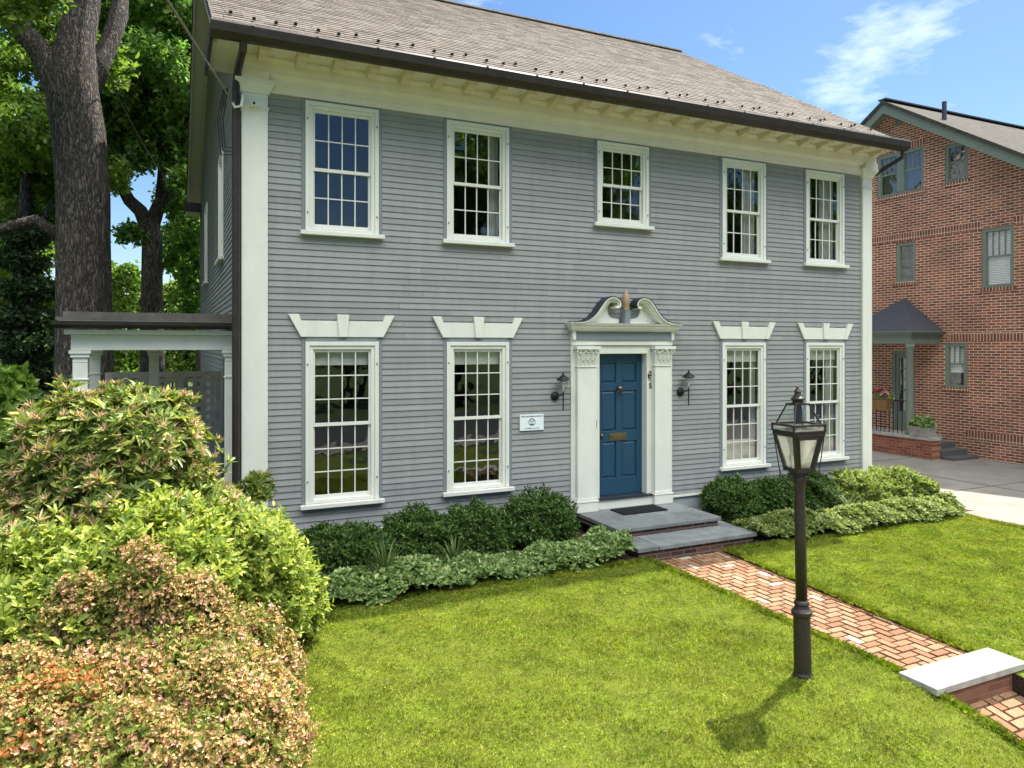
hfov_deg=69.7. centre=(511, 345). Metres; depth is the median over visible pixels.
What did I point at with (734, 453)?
window
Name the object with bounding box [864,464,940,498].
foundation shrub
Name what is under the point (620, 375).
door
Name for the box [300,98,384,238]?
window
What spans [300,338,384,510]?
window
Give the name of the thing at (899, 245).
window
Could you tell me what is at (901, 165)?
window
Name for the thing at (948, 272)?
brick house
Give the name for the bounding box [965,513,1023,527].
edge grass
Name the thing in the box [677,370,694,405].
wall lantern
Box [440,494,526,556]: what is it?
foundation shrub
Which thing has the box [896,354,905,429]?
door
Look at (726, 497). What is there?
foundation shrub
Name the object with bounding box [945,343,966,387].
window
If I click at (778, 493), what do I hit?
foundation shrub
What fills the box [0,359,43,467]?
leafy bush
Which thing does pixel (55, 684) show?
azalea
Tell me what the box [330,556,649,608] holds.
edge grass
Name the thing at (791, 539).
edge grass
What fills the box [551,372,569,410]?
wall lantern
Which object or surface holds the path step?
on the lawn at (1018, 683)
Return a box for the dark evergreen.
[0,217,54,394]
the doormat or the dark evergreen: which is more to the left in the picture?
the dark evergreen
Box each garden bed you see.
[324,530,638,602]
[722,507,974,542]
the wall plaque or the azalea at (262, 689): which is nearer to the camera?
the azalea at (262, 689)
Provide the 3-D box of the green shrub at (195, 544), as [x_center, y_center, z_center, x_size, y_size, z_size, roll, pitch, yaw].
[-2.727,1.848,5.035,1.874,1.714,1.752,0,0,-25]
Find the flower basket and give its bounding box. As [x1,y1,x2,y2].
[872,387,894,410]
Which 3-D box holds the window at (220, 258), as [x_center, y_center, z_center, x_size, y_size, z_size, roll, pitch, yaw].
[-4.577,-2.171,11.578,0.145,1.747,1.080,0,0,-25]
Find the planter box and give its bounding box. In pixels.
[908,414,937,436]
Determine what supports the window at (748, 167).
in the house at (445, 244)
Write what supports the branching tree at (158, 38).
on the ground at (585, 528)
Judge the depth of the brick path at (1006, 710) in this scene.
5.83 m
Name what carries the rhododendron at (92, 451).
on the lawn at (552, 739)
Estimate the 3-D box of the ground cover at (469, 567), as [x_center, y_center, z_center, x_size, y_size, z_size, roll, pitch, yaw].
[-0.422,2.478,8.447,4.199,0.421,0.884,0,0,-25]
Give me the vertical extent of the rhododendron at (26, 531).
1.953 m
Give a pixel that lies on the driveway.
(1000, 503)
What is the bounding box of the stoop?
[576,502,756,559]
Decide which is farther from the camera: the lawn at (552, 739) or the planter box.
the planter box
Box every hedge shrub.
[111,259,140,385]
[126,278,195,386]
[177,329,195,382]
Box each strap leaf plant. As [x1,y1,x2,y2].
[361,535,416,589]
[437,533,471,558]
[837,492,866,504]
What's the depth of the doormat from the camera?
10.66 m
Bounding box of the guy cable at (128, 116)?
[102,65,164,176]
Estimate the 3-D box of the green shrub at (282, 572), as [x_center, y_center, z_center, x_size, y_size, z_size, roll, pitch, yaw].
[-2.300,1.885,6.078,1.808,1.647,1.526,0,0,-25]
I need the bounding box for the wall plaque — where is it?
[520,414,543,430]
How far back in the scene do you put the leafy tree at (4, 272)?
23.11 m
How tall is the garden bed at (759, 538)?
0.024 m
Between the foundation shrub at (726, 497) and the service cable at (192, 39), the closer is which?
the service cable at (192, 39)
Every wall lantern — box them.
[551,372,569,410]
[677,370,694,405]
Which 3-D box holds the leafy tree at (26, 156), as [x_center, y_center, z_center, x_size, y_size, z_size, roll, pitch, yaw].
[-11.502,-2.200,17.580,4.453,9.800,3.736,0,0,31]
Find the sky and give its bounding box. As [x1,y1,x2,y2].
[0,0,1023,312]
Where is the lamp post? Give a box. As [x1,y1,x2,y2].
[771,385,826,679]
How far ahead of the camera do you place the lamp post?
5.89 m
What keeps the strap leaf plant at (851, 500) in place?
on the garden bed at (759, 538)
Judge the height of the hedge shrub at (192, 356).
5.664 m
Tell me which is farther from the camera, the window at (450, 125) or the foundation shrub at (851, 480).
the foundation shrub at (851, 480)
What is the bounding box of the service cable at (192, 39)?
[166,0,232,102]
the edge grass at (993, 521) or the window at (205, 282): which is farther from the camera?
the window at (205, 282)
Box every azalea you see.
[0,566,187,767]
[52,533,322,767]
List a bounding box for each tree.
[0,0,139,394]
[0,35,140,330]
[0,67,54,383]
[97,0,199,386]
[147,177,199,418]
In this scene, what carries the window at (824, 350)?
in the house at (445, 244)
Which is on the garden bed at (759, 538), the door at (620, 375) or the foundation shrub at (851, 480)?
the foundation shrub at (851, 480)
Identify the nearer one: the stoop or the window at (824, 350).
the stoop
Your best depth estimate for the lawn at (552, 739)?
5.63 m
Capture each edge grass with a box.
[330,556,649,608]
[725,514,962,549]
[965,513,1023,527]
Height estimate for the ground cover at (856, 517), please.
0.433 m
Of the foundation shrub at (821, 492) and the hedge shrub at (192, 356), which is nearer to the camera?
the foundation shrub at (821, 492)
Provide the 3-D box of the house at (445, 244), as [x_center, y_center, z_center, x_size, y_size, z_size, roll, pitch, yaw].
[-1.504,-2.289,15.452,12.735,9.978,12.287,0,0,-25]
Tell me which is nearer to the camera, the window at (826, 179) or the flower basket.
the window at (826, 179)
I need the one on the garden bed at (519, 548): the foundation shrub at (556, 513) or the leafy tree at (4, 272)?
the foundation shrub at (556, 513)
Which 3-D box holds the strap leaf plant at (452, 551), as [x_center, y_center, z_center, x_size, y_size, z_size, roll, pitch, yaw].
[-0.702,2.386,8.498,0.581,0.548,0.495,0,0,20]
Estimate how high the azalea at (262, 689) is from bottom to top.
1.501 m
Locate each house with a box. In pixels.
[51,0,910,551]
[860,98,1023,464]
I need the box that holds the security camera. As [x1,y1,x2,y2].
[251,101,255,107]
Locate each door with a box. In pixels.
[599,354,641,495]
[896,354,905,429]
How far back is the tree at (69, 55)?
13.02 m
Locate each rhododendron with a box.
[0,372,278,557]
[0,483,82,607]
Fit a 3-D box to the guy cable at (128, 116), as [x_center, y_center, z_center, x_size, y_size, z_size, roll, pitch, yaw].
[-8.429,-4.676,16.976,0.024,0.470,8.586,0,0,-17]
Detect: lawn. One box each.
[0,562,1023,767]
[726,516,1023,696]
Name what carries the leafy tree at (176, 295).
on the ground at (585, 528)
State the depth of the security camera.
8.58 m
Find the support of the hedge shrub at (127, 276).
on the ground at (585, 528)
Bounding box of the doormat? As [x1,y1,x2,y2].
[610,504,667,514]
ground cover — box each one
[317,524,637,607]
[732,491,966,537]
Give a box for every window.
[202,200,207,286]
[214,144,223,265]
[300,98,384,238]
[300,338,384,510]
[443,117,514,247]
[443,338,514,496]
[594,138,654,230]
[719,156,770,263]
[719,340,770,470]
[803,168,849,267]
[803,340,849,462]
[878,145,923,197]
[897,241,915,281]
[945,143,967,182]
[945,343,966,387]
[982,225,1013,287]
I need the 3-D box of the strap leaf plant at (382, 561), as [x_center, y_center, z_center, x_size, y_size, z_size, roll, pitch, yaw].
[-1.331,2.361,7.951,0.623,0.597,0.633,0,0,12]
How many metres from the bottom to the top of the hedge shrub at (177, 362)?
5.875 m
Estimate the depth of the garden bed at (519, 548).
8.94 m
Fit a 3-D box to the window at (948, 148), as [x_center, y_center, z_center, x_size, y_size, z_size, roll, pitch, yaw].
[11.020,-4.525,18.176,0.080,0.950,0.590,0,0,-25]
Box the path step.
[899,648,1023,705]
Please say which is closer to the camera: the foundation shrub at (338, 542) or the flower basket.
the foundation shrub at (338, 542)
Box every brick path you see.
[660,551,967,670]
[969,690,1023,739]
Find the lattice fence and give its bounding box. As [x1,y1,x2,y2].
[105,371,220,482]
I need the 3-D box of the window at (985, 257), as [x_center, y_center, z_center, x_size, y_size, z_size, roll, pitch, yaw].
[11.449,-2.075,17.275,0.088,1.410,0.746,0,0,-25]
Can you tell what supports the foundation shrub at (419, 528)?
on the garden bed at (519, 548)
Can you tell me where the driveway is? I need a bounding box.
[872,451,1023,527]
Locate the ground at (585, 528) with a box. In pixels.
[120,351,861,594]
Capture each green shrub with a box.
[0,479,248,702]
[124,480,334,641]
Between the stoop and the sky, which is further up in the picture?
the sky
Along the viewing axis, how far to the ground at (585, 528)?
11.32 m
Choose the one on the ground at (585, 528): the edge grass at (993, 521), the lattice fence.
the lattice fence
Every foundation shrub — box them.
[298,519,399,574]
[380,500,462,575]
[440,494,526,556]
[499,483,582,548]
[698,472,769,524]
[746,474,793,513]
[776,465,843,510]
[827,467,896,505]
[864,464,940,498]
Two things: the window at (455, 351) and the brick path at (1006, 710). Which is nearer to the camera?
the brick path at (1006, 710)
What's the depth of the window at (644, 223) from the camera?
10.96 m
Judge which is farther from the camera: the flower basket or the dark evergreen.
the flower basket
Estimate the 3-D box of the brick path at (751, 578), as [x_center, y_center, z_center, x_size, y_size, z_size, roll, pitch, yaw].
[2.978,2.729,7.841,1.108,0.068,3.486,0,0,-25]

